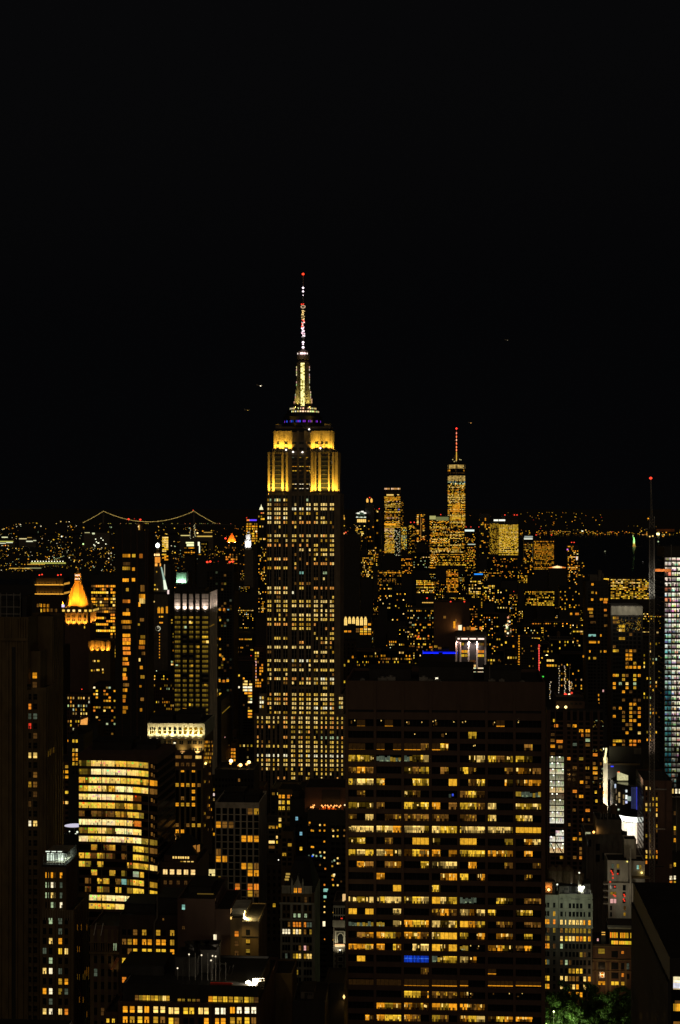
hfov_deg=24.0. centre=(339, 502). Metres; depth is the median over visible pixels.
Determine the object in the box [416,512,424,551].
twin lit edge tower
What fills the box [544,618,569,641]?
walkup building
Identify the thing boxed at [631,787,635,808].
blue window
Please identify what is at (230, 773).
lamp roof block
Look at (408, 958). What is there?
window
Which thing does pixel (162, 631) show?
clock tower
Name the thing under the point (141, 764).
window
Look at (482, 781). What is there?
window
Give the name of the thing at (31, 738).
stone tower
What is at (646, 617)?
office block
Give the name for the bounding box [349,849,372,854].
window
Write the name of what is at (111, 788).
window
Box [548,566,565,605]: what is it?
bright arc hall
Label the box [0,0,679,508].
sky
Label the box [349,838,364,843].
window
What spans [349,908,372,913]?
window
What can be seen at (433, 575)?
loft block
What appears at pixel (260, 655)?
orange facade block
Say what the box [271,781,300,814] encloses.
walkup building
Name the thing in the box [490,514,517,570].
golden block
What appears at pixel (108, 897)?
window
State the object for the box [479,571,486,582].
office block
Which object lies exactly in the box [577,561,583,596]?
waterside block
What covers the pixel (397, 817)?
window
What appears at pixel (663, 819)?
building
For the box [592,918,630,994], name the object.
arched brick building
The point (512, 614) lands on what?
apartment building
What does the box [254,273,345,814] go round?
spire skyscraper
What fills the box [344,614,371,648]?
arched window hall
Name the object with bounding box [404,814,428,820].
window
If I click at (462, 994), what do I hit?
window
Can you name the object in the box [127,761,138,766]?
window
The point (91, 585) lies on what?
window
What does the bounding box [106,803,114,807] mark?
window
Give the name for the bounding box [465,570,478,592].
walkup building
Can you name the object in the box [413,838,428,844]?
window
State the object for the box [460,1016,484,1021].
window
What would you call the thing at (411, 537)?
speckled tower
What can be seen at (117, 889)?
window
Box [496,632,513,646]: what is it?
walkup building
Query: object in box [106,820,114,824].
window
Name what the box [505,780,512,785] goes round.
window
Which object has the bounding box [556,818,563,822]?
window
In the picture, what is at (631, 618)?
window
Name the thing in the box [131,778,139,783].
window
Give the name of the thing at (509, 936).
window
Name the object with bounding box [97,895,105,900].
window
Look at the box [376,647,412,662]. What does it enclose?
walkup building
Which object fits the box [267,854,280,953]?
walkup building
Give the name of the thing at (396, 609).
city block
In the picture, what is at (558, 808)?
window
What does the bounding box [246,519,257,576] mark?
purple top tower
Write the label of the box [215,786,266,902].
gridded slab
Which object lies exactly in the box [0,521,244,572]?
distant houses
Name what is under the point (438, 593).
walkup building
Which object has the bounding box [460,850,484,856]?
window
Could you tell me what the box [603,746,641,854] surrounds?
curved store
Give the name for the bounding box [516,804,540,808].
window
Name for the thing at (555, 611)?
loft block
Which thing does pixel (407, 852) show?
window
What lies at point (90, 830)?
window
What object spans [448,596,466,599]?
walkup building
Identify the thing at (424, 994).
window
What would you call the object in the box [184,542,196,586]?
bright sign block
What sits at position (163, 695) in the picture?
office block
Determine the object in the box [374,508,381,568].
beacon pair tower
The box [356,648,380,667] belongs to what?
walkup building
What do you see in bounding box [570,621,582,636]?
loft block
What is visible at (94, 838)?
window
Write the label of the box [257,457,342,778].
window
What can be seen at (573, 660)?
apartment building
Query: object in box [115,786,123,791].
window
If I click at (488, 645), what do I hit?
walkup building
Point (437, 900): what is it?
window
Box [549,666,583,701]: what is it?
festoon block
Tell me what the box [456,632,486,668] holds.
column tower
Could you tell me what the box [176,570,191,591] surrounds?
green parapet block
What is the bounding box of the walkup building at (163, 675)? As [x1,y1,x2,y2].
[154,671,172,679]
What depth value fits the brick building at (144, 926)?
589.64 m
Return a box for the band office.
[91,573,114,638]
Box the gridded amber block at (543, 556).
[533,534,553,589]
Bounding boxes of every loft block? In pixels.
[67,692,92,753]
[93,680,114,735]
[212,774,214,852]
[239,585,250,593]
[344,638,355,686]
[372,628,373,648]
[377,663,418,671]
[389,638,404,646]
[399,626,406,646]
[407,605,433,662]
[430,573,435,579]
[495,647,503,664]
[554,606,557,617]
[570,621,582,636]
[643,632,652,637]
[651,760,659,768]
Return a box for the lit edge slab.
[154,564,173,612]
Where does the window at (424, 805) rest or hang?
in the office slab
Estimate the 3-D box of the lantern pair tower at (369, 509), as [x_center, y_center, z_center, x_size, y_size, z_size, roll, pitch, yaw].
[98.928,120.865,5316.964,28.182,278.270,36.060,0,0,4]
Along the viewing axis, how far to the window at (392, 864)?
598.68 m
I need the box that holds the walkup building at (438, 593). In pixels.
[434,587,443,599]
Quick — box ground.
[0,509,679,1023]
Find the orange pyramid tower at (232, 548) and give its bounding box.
[224,533,238,608]
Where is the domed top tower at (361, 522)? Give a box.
[355,511,366,553]
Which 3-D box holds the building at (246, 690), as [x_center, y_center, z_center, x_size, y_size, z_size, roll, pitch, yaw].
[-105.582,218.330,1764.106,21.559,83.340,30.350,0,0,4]
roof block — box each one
[0,1019,71,1023]
[64,823,78,892]
[79,716,103,739]
[215,759,258,801]
[293,981,328,1023]
[421,645,457,661]
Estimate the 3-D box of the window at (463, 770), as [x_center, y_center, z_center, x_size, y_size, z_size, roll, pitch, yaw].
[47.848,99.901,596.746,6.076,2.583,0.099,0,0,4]
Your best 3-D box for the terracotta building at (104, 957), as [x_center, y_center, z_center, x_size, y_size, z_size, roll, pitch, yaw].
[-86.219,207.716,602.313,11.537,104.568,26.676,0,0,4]
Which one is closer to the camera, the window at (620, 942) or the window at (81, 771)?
the window at (81, 771)
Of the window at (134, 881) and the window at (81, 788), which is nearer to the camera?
the window at (134, 881)
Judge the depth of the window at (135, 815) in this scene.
716.18 m
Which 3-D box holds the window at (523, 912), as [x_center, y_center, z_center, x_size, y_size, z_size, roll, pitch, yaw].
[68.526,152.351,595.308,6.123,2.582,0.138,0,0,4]
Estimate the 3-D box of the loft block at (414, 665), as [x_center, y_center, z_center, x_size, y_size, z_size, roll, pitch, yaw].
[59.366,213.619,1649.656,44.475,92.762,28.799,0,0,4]
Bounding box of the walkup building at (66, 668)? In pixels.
[63,643,69,753]
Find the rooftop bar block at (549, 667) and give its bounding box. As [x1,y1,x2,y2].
[541,653,558,701]
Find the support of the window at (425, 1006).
in the office slab
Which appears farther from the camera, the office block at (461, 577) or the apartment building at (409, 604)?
the office block at (461, 577)
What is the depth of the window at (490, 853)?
595.91 m
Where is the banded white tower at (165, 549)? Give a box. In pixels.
[162,535,169,563]
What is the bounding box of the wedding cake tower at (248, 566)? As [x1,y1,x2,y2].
[244,529,253,586]
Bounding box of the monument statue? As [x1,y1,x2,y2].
[626,538,641,546]
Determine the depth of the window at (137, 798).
716.01 m
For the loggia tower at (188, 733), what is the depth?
878.92 m
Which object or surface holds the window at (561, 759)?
in the strip lit tower at (574, 792)
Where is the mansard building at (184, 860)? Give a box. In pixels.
[159,833,208,892]
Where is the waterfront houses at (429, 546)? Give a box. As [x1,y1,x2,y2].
[347,515,490,559]
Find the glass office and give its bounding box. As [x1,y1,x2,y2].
[79,736,175,1023]
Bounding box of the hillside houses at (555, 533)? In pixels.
[479,512,679,537]
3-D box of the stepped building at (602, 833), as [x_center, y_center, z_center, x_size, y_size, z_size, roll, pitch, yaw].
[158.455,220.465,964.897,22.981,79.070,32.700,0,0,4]
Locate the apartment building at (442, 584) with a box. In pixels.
[440,582,444,591]
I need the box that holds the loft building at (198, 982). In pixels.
[118,940,272,1023]
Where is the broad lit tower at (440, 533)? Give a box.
[430,514,449,572]
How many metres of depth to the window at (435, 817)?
597.52 m
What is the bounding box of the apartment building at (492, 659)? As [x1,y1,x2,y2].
[486,655,499,664]
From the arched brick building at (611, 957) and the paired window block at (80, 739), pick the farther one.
the paired window block at (80, 739)
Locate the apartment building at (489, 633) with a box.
[470,631,492,654]
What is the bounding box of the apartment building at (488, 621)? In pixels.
[479,612,498,654]
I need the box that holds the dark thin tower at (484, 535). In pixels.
[480,513,489,570]
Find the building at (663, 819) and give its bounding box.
[636,769,675,882]
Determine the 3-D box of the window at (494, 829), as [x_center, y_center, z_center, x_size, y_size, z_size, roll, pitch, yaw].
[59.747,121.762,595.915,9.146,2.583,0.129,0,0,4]
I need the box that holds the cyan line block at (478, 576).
[472,573,483,611]
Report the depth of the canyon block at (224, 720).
1268.39 m
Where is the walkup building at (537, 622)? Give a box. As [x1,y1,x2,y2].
[528,619,543,640]
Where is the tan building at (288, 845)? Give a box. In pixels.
[281,824,295,889]
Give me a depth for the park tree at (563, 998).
783.97 m
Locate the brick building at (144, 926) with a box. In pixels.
[119,887,183,992]
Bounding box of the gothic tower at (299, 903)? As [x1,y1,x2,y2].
[279,856,319,984]
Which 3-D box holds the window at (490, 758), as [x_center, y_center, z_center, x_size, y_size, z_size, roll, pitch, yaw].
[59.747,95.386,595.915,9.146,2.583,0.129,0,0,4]
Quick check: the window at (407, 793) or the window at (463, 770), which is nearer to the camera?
the window at (463, 770)
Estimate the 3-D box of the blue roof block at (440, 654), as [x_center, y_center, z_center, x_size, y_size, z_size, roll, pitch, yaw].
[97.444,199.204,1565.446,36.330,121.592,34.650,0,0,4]
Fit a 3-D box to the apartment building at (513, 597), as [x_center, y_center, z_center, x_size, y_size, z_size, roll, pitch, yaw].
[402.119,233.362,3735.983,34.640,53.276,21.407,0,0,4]
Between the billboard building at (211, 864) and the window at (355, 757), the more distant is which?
the billboard building at (211, 864)
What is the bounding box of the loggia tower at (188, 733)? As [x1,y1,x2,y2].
[147,708,214,852]
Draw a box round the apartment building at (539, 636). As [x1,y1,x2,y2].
[515,634,541,640]
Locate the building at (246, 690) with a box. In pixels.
[238,661,255,735]
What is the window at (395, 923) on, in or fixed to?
in the office slab
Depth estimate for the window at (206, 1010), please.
517.99 m
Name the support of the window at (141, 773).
in the glass office
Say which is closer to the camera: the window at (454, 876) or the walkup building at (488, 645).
the window at (454, 876)
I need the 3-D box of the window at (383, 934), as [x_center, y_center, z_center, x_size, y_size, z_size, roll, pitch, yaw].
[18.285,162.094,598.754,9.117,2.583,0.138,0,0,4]
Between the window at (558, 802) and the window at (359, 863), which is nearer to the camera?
the window at (359, 863)
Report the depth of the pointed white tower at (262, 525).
5898.84 m
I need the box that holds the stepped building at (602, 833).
[582,803,624,931]
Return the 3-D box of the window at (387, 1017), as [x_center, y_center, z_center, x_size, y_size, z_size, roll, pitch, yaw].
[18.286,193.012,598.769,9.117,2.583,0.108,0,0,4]
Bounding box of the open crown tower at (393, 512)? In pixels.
[384,487,403,568]
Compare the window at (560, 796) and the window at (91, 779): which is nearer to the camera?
the window at (91, 779)
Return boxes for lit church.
[504,616,511,636]
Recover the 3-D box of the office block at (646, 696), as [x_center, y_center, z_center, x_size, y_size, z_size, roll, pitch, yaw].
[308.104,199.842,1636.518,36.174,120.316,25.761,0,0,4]
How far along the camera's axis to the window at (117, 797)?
718.28 m
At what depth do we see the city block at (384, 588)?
2899.45 m
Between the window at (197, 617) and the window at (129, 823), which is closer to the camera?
the window at (129, 823)
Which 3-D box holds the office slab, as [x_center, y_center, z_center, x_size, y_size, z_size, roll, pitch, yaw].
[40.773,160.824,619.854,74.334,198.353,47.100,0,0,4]
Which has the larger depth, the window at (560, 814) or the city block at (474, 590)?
the city block at (474, 590)
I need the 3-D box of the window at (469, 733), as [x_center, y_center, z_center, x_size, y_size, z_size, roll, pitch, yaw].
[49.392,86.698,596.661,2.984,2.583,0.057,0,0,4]
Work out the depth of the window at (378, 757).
598.83 m
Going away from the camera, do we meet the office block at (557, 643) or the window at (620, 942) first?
the window at (620, 942)
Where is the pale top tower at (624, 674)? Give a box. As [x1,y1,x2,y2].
[607,603,642,768]
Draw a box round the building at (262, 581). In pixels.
[258,545,266,617]
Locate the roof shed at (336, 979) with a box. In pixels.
[325,967,347,1023]
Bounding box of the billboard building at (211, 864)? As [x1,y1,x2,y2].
[209,853,214,875]
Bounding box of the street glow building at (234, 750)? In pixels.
[231,739,238,761]
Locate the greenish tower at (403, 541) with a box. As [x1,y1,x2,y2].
[401,526,406,556]
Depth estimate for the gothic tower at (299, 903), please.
689.46 m
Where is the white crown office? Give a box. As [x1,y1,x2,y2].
[173,587,219,773]
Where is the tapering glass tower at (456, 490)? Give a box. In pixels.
[448,427,464,552]
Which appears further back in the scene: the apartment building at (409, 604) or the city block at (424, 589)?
the apartment building at (409, 604)
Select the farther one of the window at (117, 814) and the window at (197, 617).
the window at (197, 617)
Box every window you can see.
[79,760,90,765]
[79,764,156,892]
[79,769,90,773]
[79,777,88,782]
[79,785,87,790]
[79,794,87,798]
[79,802,87,807]
[79,819,87,824]
[79,836,87,840]
[79,853,84,857]
[80,718,87,724]
[85,853,90,857]
[88,786,96,790]
[88,794,96,799]
[88,802,96,807]
[88,819,96,824]
[88,828,96,832]
[88,836,96,841]
[89,777,99,782]
[89,895,95,899]
[89,903,96,908]
[91,585,114,637]
[91,760,102,765]
[91,769,102,774]
[97,786,105,790]
[97,794,105,799]
[97,803,105,807]
[97,819,105,824]
[97,828,105,832]
[97,836,105,841]
[97,878,102,883]
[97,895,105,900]
[97,903,105,908]
[100,777,108,782]
[103,761,114,765]
[103,769,114,774]
[106,786,114,791]
[106,794,114,799]
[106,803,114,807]
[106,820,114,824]
[106,828,114,833]
[106,836,114,841]
[106,895,114,900]
[106,904,114,908]
[109,870,114,875]
[110,778,119,782]
[115,761,125,766]
[115,769,125,774]
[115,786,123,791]
[115,795,123,799]
[115,811,120,816]
[115,820,123,825]
[115,828,123,833]
[115,837,123,841]
[115,887,120,892]
[115,896,123,900]
[115,904,123,908]
[121,778,129,783]
[124,787,132,791]
[124,795,132,800]
[124,803,132,808]
[124,820,132,825]
[124,829,132,834]
[124,837,132,842]
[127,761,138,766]
[127,770,138,775]
[127,863,132,867]
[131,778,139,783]
[133,787,140,792]
[133,795,140,800]
[133,812,138,817]
[133,821,140,826]
[133,829,140,834]
[133,838,140,843]
[133,846,138,851]
[133,855,138,859]
[133,863,138,868]
[133,880,138,885]
[139,594,144,599]
[139,762,147,767]
[139,771,147,776]
[140,779,147,784]
[141,788,147,793]
[141,838,147,843]
[150,731,212,818]
[150,780,156,785]
[150,865,156,870]
[175,616,212,710]
[204,1008,208,1013]
[208,996,212,1001]
[209,869,214,875]
[216,856,220,861]
[251,1017,255,1023]
[254,836,258,841]
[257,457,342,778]
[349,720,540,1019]
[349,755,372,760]
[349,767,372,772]
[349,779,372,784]
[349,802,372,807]
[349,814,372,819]
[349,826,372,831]
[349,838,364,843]
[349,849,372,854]
[349,897,372,902]
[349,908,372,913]
[349,921,372,925]
[349,944,372,949]
[357,861,372,866]
[357,932,372,937]
[377,756,400,761]
[377,779,384,784]
[377,826,400,831]
[377,849,400,855]
[377,897,400,902]
[377,920,400,926]
[377,932,400,937]
[377,944,400,949]
[377,1003,400,1008]
[377,1015,400,1020]
[385,814,400,820]
[385,861,400,867]
[404,755,428,761]
[404,767,428,773]
[404,790,419,796]
[404,802,428,808]
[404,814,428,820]
[404,826,428,832]
[404,849,428,855]
[404,897,428,902]
[404,920,428,926]
[404,932,428,938]
[404,956,428,961]
[404,991,428,997]
[404,1003,428,1009]
[404,1014,419,1020]
[413,779,428,785]
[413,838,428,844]
[413,944,428,950]
[432,743,447,749]
[432,802,456,808]
[432,814,447,820]
[432,826,456,832]
[432,850,456,856]
[432,862,456,867]
[432,897,456,903]
[432,909,456,915]
[432,921,456,926]
[432,932,456,938]
[432,944,456,950]
[432,956,456,962]
[432,991,456,997]
[432,1003,456,1009]
[432,1015,447,1021]
[440,873,456,879]
[449,779,456,785]
[460,767,475,773]
[460,791,484,797]
[460,803,484,808]
[460,826,484,832]
[460,838,475,844]
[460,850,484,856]
[460,874,484,879]
[460,897,475,903]
[460,909,484,915]
[460,921,484,926]
[460,933,484,938]
[460,945,478,950]
[460,957,475,962]
[460,992,471,997]
[460,1004,484,1009]
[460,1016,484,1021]
[468,732,475,737]
[468,756,484,761]
[468,779,484,785]
[488,756,512,761]
[488,803,495,808]
[488,827,512,832]
[488,851,512,856]
[488,945,512,950]
[488,1016,512,1021]
[496,898,512,903]
[496,934,512,938]
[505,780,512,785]
[516,756,531,761]
[516,768,540,773]
[516,780,540,785]
[516,792,540,796]
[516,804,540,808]
[516,815,531,820]
[516,827,540,832]
[516,910,531,915]
[516,946,531,950]
[516,1017,531,1021]
[524,839,540,844]
[556,757,563,761]
[556,763,563,767]
[556,769,563,773]
[556,775,563,779]
[556,781,563,785]
[556,788,563,792]
[556,794,563,798]
[556,800,563,804]
[556,806,563,810]
[556,812,563,816]
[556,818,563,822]
[556,831,563,835]
[556,837,563,841]
[556,848,563,852]
[598,949,604,953]
[610,932,617,937]
[617,618,641,630]
[619,941,630,944]
[620,933,627,937]
[622,822,626,830]
[627,823,634,835]
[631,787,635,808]
[635,823,636,843]
[665,558,679,786]
[673,977,679,988]
[673,1004,679,1010]
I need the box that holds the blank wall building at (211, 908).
[162,876,266,955]
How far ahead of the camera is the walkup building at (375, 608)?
3595.36 m
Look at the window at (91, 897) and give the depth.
719.86 m
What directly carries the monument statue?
on the ground
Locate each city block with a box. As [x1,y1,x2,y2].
[361,554,372,620]
[367,549,378,598]
[378,569,401,589]
[378,582,394,644]
[387,590,405,646]
[401,557,412,601]
[411,552,429,598]
[416,579,433,606]
[446,567,457,597]
[469,579,480,630]
[483,583,494,611]
[487,556,500,587]
[494,588,509,631]
[501,556,516,592]
[517,574,526,609]
[519,563,533,588]
[523,589,535,622]
[536,589,553,620]
[558,585,579,621]
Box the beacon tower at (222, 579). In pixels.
[206,561,237,735]
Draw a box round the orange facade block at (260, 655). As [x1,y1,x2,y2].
[254,645,265,710]
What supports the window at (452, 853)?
in the office slab
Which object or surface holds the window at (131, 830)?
in the glass office
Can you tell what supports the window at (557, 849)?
in the strip lit tower at (574, 792)
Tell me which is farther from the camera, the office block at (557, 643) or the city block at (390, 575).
the city block at (390, 575)
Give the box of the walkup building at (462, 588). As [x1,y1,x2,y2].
[445,582,466,597]
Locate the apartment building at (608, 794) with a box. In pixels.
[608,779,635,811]
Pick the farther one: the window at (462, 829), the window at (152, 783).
the window at (152, 783)
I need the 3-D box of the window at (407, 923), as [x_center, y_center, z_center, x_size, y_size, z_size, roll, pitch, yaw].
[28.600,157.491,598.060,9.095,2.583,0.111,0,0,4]
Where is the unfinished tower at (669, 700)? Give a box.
[655,545,679,851]
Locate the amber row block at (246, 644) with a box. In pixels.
[238,634,255,655]
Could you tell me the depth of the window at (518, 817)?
595.33 m
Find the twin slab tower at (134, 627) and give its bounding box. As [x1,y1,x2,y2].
[115,518,153,740]
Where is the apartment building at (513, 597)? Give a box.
[510,593,516,608]
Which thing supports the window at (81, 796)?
in the glass office
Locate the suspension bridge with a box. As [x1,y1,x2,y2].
[83,511,234,524]
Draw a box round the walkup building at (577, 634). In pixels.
[571,628,582,650]
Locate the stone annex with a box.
[88,639,114,691]
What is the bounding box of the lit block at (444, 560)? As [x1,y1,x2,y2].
[436,552,464,585]
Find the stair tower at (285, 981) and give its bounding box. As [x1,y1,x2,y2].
[275,959,296,1023]
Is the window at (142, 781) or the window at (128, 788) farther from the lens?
the window at (128, 788)
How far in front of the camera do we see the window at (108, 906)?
718.90 m
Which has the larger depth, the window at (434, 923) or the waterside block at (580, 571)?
the waterside block at (580, 571)
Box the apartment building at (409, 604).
[406,601,415,613]
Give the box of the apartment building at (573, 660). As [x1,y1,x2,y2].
[559,651,582,692]
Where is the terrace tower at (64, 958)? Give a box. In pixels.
[40,845,88,1023]
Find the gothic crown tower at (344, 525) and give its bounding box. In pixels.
[344,516,345,533]
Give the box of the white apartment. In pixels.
[602,835,649,930]
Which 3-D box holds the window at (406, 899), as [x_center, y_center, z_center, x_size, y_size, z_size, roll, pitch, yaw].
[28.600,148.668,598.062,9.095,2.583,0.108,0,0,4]
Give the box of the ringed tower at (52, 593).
[35,574,69,642]
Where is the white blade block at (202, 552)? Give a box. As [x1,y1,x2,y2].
[197,541,207,586]
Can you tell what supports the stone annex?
on the ground
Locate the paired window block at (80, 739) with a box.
[68,727,92,829]
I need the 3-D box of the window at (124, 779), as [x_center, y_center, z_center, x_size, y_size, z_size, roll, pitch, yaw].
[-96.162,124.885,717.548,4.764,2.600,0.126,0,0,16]
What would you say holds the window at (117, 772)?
in the glass office
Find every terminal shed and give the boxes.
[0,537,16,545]
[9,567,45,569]
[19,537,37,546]
[27,558,68,566]
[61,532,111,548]
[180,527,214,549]
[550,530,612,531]
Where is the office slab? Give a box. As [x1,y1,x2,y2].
[346,661,544,1023]
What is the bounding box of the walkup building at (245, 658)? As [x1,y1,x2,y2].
[238,657,266,685]
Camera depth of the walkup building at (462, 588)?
4096.44 m
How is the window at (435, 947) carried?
in the office slab
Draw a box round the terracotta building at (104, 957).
[89,909,122,1023]
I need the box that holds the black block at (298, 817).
[290,785,307,855]
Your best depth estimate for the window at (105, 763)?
718.98 m
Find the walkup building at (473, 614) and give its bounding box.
[470,603,476,630]
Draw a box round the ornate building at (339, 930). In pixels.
[333,891,345,967]
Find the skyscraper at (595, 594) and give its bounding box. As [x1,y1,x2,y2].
[570,570,608,754]
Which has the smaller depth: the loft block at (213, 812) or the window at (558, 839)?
the window at (558, 839)
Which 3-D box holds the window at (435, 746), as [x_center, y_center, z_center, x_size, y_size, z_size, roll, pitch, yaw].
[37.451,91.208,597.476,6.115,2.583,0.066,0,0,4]
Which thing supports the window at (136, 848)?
in the glass office
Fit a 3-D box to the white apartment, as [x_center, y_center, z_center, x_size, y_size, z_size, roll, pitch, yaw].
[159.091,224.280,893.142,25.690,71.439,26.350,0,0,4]
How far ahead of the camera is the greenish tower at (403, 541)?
5599.25 m
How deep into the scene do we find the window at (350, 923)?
599.56 m
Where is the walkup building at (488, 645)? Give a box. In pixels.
[457,636,490,654]
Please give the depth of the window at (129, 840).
717.14 m
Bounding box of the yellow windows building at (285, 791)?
[278,782,298,853]
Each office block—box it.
[154,679,172,711]
[171,613,172,670]
[232,729,253,761]
[238,608,254,630]
[239,573,243,580]
[458,572,464,581]
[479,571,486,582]
[516,609,522,626]
[517,623,540,633]
[549,631,573,654]
[580,606,582,621]
[643,609,660,627]
[643,627,660,633]
[643,638,660,758]
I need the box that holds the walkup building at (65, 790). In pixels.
[63,754,67,844]
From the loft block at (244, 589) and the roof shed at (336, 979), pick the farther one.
the loft block at (244, 589)
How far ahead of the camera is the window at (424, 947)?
597.95 m
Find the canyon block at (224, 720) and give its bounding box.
[217,692,231,765]
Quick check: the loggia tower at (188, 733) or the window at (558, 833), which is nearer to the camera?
the loggia tower at (188, 733)
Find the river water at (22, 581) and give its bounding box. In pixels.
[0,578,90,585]
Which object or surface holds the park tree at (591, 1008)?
on the ground
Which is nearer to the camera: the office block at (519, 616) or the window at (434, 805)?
the window at (434, 805)
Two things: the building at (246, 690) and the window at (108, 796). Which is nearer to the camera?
the window at (108, 796)
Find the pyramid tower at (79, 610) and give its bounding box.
[61,569,99,691]
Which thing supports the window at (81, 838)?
in the glass office
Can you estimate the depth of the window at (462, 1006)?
596.64 m
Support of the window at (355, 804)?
in the office slab
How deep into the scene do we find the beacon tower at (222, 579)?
1558.74 m
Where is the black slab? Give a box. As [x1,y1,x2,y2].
[631,882,679,1023]
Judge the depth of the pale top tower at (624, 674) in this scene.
1349.02 m
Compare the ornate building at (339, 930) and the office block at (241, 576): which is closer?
the ornate building at (339, 930)
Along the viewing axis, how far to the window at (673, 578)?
1190.63 m
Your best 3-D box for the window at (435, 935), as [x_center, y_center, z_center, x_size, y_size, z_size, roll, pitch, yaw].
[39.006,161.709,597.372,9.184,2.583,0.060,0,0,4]
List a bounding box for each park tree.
[545,992,568,1023]
[547,980,580,1022]
[559,1000,591,1023]
[573,981,603,1021]
[589,992,622,1023]
[601,985,630,1023]
[618,994,630,1023]
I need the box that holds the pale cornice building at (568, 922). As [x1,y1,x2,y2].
[545,865,592,997]
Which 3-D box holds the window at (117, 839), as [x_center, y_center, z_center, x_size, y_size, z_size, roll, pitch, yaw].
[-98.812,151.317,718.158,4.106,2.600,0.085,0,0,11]
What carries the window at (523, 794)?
in the office slab
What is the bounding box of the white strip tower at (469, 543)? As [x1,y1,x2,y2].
[464,529,474,570]
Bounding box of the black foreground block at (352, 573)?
[344,532,360,613]
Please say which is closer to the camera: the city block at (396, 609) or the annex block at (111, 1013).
the annex block at (111, 1013)
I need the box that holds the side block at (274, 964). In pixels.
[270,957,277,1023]
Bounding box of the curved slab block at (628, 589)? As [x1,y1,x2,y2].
[609,577,648,609]
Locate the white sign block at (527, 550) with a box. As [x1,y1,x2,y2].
[523,536,532,562]
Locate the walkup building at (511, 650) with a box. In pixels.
[504,636,531,664]
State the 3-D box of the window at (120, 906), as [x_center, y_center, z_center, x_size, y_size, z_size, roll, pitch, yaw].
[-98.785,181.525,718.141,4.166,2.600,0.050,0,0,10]
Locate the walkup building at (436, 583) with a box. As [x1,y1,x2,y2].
[430,578,438,586]
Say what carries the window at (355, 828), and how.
in the office slab
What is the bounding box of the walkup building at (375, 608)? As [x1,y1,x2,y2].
[373,599,377,617]
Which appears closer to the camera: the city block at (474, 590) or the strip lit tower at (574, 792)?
the strip lit tower at (574, 792)
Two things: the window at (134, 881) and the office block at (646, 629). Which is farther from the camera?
the office block at (646, 629)
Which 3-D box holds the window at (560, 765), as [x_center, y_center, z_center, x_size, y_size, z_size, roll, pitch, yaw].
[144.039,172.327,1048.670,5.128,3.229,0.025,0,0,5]
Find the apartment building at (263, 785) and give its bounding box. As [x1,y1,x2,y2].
[259,781,267,814]
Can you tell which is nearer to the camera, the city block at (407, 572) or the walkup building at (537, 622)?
the walkup building at (537, 622)
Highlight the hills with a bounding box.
[0,513,679,533]
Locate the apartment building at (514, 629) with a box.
[502,626,516,636]
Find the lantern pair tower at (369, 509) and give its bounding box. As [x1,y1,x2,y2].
[365,497,373,548]
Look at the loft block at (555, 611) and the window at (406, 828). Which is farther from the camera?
the loft block at (555, 611)
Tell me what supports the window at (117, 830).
in the glass office
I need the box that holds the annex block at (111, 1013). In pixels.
[104,993,122,1023]
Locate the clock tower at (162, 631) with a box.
[154,543,170,670]
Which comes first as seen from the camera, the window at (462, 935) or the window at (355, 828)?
the window at (462, 935)
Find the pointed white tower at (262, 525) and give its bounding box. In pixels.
[257,505,266,544]
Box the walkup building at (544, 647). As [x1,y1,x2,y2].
[526,635,548,672]
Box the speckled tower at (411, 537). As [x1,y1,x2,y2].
[408,522,415,556]
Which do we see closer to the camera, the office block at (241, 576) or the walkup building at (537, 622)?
the walkup building at (537, 622)
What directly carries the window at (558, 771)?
in the strip lit tower at (574, 792)
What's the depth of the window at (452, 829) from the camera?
597.37 m
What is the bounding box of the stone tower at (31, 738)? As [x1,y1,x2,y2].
[0,593,63,1019]
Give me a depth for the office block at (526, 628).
2603.54 m
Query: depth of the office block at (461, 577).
4653.24 m
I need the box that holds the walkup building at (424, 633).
[415,619,432,662]
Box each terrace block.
[305,778,345,981]
[418,598,482,651]
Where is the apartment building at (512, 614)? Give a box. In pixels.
[510,603,515,625]
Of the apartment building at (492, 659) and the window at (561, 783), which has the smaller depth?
the window at (561, 783)
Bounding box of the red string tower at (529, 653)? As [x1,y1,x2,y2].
[518,635,543,676]
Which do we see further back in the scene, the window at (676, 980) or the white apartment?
the white apartment
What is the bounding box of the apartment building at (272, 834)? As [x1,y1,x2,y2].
[267,815,277,853]
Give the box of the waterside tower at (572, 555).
[567,542,577,584]
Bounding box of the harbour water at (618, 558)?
[475,534,679,581]
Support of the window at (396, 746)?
in the office slab
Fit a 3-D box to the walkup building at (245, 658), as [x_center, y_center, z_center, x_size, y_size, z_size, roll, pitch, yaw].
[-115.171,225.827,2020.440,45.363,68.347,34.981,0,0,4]
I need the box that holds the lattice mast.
[645,477,673,881]
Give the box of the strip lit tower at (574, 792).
[545,697,603,879]
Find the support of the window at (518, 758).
in the office slab
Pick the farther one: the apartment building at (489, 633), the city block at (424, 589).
the city block at (424, 589)

